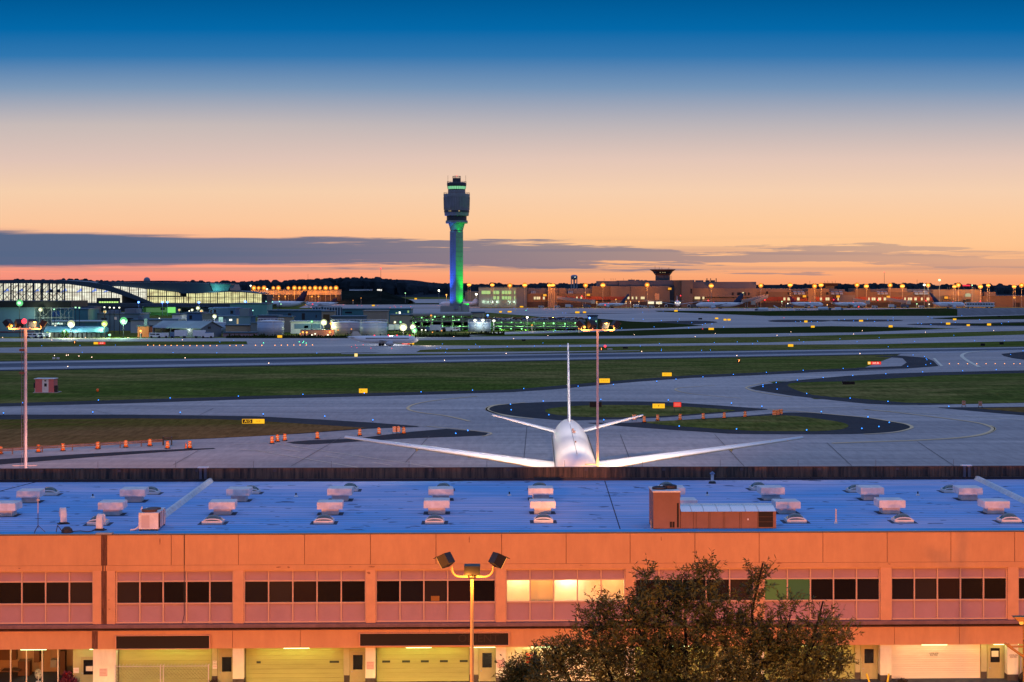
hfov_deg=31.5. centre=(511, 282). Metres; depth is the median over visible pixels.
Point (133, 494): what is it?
roof ventilator
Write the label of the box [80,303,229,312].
elevated road
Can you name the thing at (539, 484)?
skylight
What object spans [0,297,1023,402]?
airfield ground
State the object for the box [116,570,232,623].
window
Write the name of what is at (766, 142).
sky
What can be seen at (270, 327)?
storage tank
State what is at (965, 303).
window
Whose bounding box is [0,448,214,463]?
asphalt island
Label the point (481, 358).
runway marking
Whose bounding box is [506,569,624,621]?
window
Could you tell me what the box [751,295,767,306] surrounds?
jet bridge
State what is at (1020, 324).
grass island
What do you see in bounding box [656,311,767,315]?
grass embankment
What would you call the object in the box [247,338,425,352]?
taxiway
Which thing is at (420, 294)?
hills
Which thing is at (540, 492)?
roof ventilator
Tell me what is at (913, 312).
grass embankment
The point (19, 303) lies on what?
lamp post
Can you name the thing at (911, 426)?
taxi line
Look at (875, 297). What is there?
long concourse
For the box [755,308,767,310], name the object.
tanker truck
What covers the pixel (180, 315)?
blue cube
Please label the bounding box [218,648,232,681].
door
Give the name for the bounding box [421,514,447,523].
skylight
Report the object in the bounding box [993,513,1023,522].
skylight
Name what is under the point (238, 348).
taxiway
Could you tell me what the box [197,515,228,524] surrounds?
skylight
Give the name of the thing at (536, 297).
concourse
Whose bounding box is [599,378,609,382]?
taxiway sign
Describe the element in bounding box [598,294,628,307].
airliner
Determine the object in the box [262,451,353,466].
apron marking
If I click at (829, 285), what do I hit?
ramp tower
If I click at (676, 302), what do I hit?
airliner
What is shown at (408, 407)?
taxi line
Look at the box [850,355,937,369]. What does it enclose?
asphalt island
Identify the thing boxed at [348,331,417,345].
rolling airliner
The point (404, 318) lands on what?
beige block
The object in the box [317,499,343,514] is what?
roof ventilator
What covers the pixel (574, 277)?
water tower
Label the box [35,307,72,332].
steel frame
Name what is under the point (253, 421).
taxiway sign
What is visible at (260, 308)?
teal block
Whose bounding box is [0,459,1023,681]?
cargo building
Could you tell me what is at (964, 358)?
taxi line
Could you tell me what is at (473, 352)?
taxiway
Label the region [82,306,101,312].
dark store
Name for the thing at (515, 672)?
young tree
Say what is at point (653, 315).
apron
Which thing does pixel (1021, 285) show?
lamp post
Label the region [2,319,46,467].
flood mast
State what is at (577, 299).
jet bridge
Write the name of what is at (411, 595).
window
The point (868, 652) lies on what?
door
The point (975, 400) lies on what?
grass island
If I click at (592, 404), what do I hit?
taxiway sign
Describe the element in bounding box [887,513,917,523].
skylight
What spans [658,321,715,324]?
asphalt island
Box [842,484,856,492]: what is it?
skylight
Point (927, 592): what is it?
window
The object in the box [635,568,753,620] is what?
window
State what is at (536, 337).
taxiway
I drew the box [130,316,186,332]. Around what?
pale wall store
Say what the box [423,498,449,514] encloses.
roof ventilator
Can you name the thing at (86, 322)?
long store
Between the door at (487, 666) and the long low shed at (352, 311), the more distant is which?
the long low shed at (352, 311)
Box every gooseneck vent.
[57,507,69,524]
[92,513,106,530]
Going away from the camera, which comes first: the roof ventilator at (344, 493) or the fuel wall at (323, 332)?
the roof ventilator at (344, 493)
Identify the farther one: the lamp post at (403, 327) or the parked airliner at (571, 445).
the lamp post at (403, 327)
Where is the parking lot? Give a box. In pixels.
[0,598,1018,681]
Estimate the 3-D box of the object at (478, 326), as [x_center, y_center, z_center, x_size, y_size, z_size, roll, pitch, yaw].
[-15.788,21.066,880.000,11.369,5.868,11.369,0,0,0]
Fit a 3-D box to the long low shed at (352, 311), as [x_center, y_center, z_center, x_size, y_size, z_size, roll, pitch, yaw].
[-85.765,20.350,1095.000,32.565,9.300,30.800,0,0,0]
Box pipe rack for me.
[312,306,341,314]
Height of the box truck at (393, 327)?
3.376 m
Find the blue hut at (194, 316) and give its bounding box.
[183,312,208,320]
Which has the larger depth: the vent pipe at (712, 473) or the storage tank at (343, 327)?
the storage tank at (343, 327)
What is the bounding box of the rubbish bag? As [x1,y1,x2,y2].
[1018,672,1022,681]
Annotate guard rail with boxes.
[0,436,171,453]
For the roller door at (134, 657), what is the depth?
128.31 m
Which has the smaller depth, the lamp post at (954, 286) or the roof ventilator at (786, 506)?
the roof ventilator at (786, 506)
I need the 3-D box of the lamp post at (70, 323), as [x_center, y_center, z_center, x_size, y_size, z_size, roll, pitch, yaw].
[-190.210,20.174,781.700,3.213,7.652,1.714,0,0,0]
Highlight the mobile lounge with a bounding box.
[965,302,994,307]
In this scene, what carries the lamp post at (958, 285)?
on the airfield ground
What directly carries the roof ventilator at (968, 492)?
on the cargo building at (270, 584)
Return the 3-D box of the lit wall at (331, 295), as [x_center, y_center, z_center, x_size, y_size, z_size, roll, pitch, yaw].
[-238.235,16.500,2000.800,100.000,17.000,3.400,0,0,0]
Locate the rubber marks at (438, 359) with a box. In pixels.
[6,350,986,366]
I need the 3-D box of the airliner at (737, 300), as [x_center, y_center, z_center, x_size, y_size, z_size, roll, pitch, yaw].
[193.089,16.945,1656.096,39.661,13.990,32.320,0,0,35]
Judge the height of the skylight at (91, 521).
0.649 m
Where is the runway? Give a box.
[0,347,1023,369]
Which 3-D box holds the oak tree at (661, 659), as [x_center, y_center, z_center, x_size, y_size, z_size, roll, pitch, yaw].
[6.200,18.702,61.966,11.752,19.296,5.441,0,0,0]
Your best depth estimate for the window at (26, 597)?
127.41 m
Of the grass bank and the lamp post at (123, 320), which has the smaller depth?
the grass bank
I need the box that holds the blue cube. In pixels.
[171,313,187,320]
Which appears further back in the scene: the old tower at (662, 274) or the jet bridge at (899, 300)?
the old tower at (662, 274)
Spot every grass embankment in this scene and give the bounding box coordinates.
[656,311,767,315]
[764,308,956,315]
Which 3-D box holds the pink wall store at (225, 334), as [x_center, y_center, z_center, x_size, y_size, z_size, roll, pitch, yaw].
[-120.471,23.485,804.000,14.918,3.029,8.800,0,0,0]
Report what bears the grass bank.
on the grass island at (975, 400)
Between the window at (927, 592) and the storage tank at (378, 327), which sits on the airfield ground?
the storage tank at (378, 327)
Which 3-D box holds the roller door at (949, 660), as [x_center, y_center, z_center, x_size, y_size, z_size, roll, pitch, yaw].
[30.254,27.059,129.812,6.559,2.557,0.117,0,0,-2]
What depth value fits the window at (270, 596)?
127.90 m
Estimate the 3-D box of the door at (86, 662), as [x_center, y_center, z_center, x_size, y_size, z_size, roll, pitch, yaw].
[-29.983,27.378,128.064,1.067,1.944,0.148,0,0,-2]
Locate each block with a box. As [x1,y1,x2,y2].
[215,308,255,323]
[229,303,271,316]
[321,310,336,327]
[363,310,389,325]
[389,314,413,329]
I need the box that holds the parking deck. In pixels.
[410,313,585,329]
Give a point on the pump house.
(297, 326)
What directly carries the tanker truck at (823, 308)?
on the apron at (653, 315)
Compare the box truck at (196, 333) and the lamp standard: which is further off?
the box truck at (196, 333)
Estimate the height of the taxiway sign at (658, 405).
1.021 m
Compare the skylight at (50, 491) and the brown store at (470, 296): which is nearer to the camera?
the skylight at (50, 491)
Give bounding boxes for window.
[0,571,92,623]
[0,649,72,681]
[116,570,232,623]
[244,570,365,622]
[376,569,495,621]
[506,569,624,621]
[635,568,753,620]
[764,568,879,619]
[891,567,1006,619]
[965,303,992,304]
[1018,567,1023,614]
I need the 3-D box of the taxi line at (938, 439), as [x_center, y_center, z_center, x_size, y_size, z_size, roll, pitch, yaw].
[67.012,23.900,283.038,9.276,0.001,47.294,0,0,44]
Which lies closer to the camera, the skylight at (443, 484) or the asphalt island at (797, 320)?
the skylight at (443, 484)
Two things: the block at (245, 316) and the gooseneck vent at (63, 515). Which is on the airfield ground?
the block at (245, 316)
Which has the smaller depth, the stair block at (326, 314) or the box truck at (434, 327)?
the box truck at (434, 327)
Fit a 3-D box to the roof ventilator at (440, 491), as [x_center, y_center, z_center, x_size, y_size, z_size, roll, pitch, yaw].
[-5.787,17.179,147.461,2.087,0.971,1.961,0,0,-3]
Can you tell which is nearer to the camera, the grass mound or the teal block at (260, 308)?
the teal block at (260, 308)
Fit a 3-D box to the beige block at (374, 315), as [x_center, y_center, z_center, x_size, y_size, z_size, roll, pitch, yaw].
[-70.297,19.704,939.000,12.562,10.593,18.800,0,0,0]
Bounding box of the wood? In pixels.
[0,276,1023,294]
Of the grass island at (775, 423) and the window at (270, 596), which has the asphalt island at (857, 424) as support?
the grass island at (775, 423)
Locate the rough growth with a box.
[226,330,504,337]
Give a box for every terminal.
[0,280,272,310]
[590,278,756,306]
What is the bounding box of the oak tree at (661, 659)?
[522,548,863,681]
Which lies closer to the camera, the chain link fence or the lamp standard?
the lamp standard
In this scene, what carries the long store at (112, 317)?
on the airfield ground
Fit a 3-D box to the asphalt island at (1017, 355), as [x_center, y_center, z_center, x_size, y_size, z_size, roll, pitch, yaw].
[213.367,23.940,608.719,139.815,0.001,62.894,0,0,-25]
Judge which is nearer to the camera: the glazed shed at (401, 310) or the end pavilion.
the glazed shed at (401, 310)
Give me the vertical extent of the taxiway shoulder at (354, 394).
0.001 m
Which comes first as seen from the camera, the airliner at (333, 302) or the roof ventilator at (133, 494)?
the roof ventilator at (133, 494)
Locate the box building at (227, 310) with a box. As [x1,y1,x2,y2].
[209,307,241,314]
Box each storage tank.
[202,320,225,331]
[257,318,283,335]
[331,319,359,334]
[360,319,386,334]
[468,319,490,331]
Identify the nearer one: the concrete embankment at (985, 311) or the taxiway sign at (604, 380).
the taxiway sign at (604, 380)
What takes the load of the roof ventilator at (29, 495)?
on the cargo building at (270, 584)
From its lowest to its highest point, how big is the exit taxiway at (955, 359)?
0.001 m
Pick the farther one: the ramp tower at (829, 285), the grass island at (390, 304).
the grass island at (390, 304)
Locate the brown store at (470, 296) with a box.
[465,291,478,306]
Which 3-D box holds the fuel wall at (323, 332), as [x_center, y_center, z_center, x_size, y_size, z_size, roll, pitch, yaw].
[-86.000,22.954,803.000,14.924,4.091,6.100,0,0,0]
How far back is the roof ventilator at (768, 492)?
146.76 m
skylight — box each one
[44,487,62,495]
[83,515,113,525]
[148,486,163,494]
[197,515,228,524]
[248,485,263,493]
[310,514,337,524]
[344,483,361,491]
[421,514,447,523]
[437,483,454,490]
[527,482,546,488]
[530,514,556,522]
[746,482,763,490]
[780,513,810,523]
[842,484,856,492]
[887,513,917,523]
[936,485,953,492]
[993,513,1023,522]
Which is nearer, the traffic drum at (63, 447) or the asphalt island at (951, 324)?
the traffic drum at (63, 447)
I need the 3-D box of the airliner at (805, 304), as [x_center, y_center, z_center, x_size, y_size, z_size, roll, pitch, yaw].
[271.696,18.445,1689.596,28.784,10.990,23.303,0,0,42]
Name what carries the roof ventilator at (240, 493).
on the cargo building at (270, 584)
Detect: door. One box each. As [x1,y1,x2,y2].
[80,656,92,681]
[119,649,211,681]
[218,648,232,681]
[246,648,342,681]
[350,651,364,681]
[377,647,468,681]
[479,649,495,680]
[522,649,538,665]
[635,646,715,679]
[764,645,853,678]
[861,645,876,678]
[891,644,979,678]
[987,644,1003,677]
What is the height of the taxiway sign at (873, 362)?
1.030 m
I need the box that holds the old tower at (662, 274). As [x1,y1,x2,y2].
[650,269,675,279]
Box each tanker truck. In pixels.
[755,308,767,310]
[818,307,830,309]
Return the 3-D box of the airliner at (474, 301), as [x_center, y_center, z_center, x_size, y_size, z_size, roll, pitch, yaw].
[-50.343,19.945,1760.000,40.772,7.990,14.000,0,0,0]
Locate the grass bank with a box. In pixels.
[769,380,1023,398]
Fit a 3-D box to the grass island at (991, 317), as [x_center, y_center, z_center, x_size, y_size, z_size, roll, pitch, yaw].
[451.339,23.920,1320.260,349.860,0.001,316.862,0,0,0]
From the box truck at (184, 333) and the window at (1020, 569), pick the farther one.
the box truck at (184, 333)
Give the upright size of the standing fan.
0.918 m
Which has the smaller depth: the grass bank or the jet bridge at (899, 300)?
the grass bank
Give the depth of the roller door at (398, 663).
128.81 m
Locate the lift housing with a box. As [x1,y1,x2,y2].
[471,311,484,318]
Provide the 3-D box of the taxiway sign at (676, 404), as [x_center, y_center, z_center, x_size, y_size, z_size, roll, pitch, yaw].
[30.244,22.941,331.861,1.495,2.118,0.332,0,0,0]
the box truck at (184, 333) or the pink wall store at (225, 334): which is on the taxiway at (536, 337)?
the box truck at (184, 333)
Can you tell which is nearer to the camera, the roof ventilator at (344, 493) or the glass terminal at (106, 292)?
the roof ventilator at (344, 493)
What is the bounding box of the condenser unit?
[130,507,164,530]
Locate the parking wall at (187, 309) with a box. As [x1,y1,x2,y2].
[181,307,208,312]
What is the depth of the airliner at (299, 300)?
1558.63 m
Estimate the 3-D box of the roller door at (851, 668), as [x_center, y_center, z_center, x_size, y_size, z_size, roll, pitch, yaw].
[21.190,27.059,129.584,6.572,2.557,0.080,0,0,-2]
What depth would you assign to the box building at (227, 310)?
1020.00 m
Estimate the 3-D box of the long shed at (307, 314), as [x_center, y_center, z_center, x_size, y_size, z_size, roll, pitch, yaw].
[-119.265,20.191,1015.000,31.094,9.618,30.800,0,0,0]
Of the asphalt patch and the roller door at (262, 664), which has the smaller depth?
the roller door at (262, 664)
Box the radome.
[144,277,149,293]
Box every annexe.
[257,315,282,320]
[277,316,294,331]
[982,292,1023,306]
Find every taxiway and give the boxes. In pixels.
[0,327,1023,341]
[0,335,1023,353]
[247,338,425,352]
[300,299,479,307]
[341,350,639,353]
[470,328,671,335]
[861,351,1023,369]
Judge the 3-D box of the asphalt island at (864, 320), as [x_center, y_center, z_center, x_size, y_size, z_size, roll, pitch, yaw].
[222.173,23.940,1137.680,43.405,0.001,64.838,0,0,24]
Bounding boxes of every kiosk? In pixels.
[136,318,153,336]
[250,322,256,331]
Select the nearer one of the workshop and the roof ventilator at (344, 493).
the roof ventilator at (344, 493)
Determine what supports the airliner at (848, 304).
on the airfield ground
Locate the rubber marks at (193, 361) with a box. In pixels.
[0,348,1023,365]
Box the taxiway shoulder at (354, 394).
[0,368,898,406]
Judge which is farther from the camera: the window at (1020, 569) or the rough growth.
the rough growth
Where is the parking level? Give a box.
[144,307,175,314]
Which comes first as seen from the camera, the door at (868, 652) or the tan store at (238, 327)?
the door at (868, 652)
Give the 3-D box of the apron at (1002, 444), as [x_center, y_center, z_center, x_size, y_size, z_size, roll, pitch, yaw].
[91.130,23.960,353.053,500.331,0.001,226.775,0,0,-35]
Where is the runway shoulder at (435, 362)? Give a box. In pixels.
[0,347,980,370]
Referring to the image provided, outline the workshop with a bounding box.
[52,308,99,319]
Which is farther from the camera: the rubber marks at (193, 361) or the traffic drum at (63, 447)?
the rubber marks at (193, 361)
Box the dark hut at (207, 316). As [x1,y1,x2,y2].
[201,313,217,320]
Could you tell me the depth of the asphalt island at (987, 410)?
341.37 m
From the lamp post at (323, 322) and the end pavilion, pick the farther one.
the end pavilion
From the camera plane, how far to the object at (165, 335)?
779.86 m
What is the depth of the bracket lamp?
95.95 m
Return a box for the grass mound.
[305,290,414,303]
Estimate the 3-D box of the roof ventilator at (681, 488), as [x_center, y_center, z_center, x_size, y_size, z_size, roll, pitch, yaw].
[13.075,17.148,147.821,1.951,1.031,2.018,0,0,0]
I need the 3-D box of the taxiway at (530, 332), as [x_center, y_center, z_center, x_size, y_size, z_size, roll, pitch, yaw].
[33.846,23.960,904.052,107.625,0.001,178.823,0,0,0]
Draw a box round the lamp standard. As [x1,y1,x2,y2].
[433,552,509,681]
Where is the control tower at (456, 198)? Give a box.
[440,176,469,311]
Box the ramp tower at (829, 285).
[823,281,838,288]
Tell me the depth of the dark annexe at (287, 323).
870.00 m
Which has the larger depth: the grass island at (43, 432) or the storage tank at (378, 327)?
the storage tank at (378, 327)
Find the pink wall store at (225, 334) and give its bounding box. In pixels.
[222,332,258,336]
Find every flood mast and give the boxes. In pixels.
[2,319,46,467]
[575,320,620,466]
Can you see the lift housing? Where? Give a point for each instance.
(478, 313)
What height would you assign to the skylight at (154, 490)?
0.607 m
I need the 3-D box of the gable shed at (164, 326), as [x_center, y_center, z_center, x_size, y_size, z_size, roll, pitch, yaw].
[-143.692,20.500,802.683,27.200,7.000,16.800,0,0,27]
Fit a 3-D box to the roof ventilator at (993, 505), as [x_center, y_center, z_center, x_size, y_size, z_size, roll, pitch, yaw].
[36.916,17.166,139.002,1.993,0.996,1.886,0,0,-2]
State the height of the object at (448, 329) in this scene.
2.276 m
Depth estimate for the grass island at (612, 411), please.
338.43 m
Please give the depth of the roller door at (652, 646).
129.32 m
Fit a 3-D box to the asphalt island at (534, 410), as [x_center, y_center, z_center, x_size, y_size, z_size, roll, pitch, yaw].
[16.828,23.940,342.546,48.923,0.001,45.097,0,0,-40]
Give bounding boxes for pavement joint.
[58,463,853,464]
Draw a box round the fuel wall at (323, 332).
[300,329,334,335]
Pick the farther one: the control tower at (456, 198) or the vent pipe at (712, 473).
the control tower at (456, 198)
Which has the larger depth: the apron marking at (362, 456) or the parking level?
the parking level
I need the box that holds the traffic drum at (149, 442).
[147,439,152,445]
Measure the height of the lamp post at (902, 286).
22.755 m
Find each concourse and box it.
[527,288,598,306]
[757,288,932,306]
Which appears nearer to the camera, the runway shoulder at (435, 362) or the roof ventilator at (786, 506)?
the roof ventilator at (786, 506)
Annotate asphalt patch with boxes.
[566,313,637,313]
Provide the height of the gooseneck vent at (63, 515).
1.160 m
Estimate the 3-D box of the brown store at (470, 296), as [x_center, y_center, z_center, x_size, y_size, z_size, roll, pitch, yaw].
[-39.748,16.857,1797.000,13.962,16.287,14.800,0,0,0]
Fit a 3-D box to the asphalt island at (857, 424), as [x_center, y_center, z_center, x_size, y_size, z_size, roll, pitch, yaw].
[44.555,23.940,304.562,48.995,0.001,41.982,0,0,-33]
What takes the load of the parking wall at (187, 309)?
on the airfield ground
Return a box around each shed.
[33,378,61,392]
[44,326,108,337]
[152,320,223,336]
[267,309,328,319]
[342,308,389,322]
[349,289,372,290]
[389,307,413,313]
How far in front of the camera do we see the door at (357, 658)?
128.59 m
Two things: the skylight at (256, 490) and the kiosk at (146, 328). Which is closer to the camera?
the skylight at (256, 490)
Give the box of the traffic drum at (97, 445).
[95,441,100,448]
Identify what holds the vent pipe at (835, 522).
on the cargo building at (270, 584)
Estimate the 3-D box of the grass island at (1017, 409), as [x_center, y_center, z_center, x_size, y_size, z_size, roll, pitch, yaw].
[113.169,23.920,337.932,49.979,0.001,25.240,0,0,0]
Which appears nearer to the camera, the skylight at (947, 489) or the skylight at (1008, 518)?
the skylight at (1008, 518)
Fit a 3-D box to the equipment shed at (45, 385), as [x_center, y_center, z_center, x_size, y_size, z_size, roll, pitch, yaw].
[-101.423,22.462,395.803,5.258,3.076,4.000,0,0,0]
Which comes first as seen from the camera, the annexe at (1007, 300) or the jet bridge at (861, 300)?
the jet bridge at (861, 300)
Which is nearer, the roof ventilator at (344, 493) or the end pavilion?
the roof ventilator at (344, 493)
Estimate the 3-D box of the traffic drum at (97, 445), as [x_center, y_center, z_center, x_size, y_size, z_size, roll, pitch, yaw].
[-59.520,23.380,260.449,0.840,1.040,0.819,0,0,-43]
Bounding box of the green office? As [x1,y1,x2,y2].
[478,287,526,306]
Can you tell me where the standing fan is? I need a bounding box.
[35,669,41,681]
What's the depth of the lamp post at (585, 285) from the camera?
1741.96 m
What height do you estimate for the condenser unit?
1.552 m
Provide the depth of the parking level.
1317.88 m
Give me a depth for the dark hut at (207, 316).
940.00 m
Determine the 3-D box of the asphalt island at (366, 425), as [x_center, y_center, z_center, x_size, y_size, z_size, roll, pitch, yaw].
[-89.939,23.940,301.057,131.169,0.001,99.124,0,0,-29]
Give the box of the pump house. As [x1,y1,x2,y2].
[290,320,322,333]
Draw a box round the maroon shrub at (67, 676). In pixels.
[58,671,78,681]
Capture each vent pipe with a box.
[709,471,715,483]
[834,509,837,523]
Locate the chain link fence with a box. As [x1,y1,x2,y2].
[115,664,209,681]
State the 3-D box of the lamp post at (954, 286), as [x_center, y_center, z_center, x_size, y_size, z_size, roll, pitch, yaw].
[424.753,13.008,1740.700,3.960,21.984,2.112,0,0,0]
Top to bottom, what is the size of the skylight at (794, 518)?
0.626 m
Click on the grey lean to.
(348, 317)
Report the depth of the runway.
570.43 m
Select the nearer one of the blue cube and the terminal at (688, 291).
the blue cube
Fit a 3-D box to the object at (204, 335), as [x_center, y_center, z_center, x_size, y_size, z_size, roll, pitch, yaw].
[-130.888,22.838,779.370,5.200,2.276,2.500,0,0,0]
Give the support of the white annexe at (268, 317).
on the airfield ground
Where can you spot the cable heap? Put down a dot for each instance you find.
(67, 529)
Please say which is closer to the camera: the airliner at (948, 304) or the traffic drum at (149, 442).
the traffic drum at (149, 442)
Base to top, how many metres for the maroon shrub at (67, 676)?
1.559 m
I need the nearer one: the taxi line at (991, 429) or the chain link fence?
the chain link fence
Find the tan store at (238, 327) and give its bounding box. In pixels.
[225,324,250,331]
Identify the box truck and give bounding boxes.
[170,330,187,337]
[193,330,209,337]
[387,324,399,330]
[426,325,440,331]
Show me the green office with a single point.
(502, 297)
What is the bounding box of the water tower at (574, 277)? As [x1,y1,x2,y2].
[571,275,577,287]
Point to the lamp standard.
(471, 571)
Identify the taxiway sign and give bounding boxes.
[242,419,264,423]
[359,388,367,392]
[590,402,601,406]
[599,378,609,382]
[652,403,664,407]
[662,372,671,376]
[673,402,680,412]
[842,381,854,384]
[867,361,880,364]
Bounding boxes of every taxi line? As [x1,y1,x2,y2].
[406,396,472,420]
[486,402,534,418]
[769,409,913,433]
[836,409,994,442]
[854,425,995,442]
[960,351,980,366]
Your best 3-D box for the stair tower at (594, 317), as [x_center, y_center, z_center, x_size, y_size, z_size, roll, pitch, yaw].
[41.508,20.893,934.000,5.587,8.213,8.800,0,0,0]
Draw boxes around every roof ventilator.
[0,500,21,516]
[16,488,44,502]
[98,499,126,515]
[120,487,148,502]
[208,499,237,515]
[226,486,252,501]
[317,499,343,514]
[327,486,353,501]
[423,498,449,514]
[428,486,453,500]
[528,486,552,499]
[529,499,555,513]
[660,485,684,496]
[680,497,697,502]
[757,485,784,500]
[771,499,800,513]
[856,485,883,500]
[874,497,905,513]
[953,485,982,500]
[977,498,1009,513]
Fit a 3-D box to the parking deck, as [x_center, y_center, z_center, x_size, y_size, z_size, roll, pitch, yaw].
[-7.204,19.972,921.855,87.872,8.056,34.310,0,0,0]
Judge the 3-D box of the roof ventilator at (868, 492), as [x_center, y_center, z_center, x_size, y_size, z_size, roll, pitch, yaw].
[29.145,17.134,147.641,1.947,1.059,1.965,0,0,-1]
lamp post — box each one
[16,300,22,336]
[67,320,74,327]
[101,321,106,337]
[120,317,126,337]
[321,319,326,328]
[399,323,406,334]
[547,283,550,306]
[583,283,587,303]
[864,284,868,306]
[900,284,904,303]
[952,284,955,301]
[956,283,960,301]
[978,284,982,300]
[1019,283,1023,306]
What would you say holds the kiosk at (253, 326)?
on the airfield ground
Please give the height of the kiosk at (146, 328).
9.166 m
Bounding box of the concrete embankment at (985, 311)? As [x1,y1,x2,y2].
[949,308,1023,315]
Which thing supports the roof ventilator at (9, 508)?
on the cargo building at (270, 584)
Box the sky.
[0,0,1023,284]
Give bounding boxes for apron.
[0,365,1023,467]
[413,308,1023,328]
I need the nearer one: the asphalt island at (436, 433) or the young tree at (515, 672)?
the young tree at (515, 672)
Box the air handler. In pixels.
[649,484,775,528]
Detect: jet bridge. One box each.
[557,296,594,303]
[741,295,764,307]
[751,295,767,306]
[853,298,869,303]
[886,297,910,303]
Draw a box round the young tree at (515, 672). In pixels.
[492,640,555,681]
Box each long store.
[52,320,107,325]
[97,308,149,330]
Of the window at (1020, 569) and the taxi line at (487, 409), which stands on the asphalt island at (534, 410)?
the taxi line at (487, 409)
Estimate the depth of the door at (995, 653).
129.82 m
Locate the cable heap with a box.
[56,525,91,532]
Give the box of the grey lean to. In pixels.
[330,315,366,321]
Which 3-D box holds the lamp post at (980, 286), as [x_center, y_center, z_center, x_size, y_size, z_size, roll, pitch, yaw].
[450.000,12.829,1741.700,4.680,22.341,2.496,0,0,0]
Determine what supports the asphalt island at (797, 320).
on the apron at (653, 315)
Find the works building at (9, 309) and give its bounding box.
[0,300,87,336]
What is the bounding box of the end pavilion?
[931,287,981,306]
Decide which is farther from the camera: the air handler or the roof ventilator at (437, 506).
the roof ventilator at (437, 506)
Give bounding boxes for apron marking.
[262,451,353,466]
[294,446,429,466]
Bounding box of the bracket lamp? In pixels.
[1004,615,1023,681]
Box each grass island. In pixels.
[0,418,360,447]
[345,303,438,304]
[541,326,933,335]
[545,405,734,416]
[580,318,703,329]
[646,415,847,430]
[796,373,1023,403]
[932,315,1023,319]
[957,323,1023,325]
[979,407,1023,411]
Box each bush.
[60,331,69,337]
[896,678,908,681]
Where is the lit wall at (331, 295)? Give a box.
[251,290,341,302]
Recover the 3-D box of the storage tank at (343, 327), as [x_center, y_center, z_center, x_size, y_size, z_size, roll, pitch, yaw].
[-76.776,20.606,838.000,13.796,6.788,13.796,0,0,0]
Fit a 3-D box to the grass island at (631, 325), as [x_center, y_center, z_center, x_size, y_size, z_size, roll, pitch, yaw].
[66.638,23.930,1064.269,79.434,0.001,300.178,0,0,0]
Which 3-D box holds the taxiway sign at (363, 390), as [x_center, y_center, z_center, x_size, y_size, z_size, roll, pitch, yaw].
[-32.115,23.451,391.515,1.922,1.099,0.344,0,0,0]
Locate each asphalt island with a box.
[0,415,417,440]
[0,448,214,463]
[288,429,486,443]
[489,401,766,419]
[591,412,909,433]
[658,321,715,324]
[751,370,1023,404]
[769,320,830,321]
[831,319,902,321]
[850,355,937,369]
[907,322,1023,325]
[937,407,1023,414]
[1002,352,1023,359]
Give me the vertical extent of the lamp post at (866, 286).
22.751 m
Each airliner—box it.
[273,291,308,308]
[306,298,337,305]
[345,343,802,466]
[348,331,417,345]
[439,299,478,304]
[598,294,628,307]
[646,300,707,307]
[696,293,743,308]
[789,296,822,307]
[832,298,865,307]
[929,293,964,307]
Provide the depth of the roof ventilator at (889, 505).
138.38 m
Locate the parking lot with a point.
(47, 676)
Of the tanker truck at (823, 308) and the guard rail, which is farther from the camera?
the tanker truck at (823, 308)
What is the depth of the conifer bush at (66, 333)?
781.51 m
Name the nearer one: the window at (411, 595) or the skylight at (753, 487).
the window at (411, 595)
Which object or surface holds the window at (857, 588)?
in the cargo building at (270, 584)
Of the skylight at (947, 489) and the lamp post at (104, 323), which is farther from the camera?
the lamp post at (104, 323)
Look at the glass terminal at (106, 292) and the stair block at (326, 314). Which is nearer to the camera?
the stair block at (326, 314)
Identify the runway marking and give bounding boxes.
[45,347,1005,361]
[49,349,1023,365]
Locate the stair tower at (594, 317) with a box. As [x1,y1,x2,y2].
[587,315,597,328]
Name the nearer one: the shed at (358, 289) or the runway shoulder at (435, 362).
the runway shoulder at (435, 362)
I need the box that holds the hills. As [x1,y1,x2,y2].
[104,280,1023,296]
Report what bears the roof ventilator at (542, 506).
on the cargo building at (270, 584)
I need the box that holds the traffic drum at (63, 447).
[60,443,65,450]
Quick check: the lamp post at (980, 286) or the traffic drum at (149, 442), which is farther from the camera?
the lamp post at (980, 286)
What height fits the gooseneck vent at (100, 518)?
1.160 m
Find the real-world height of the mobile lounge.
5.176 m

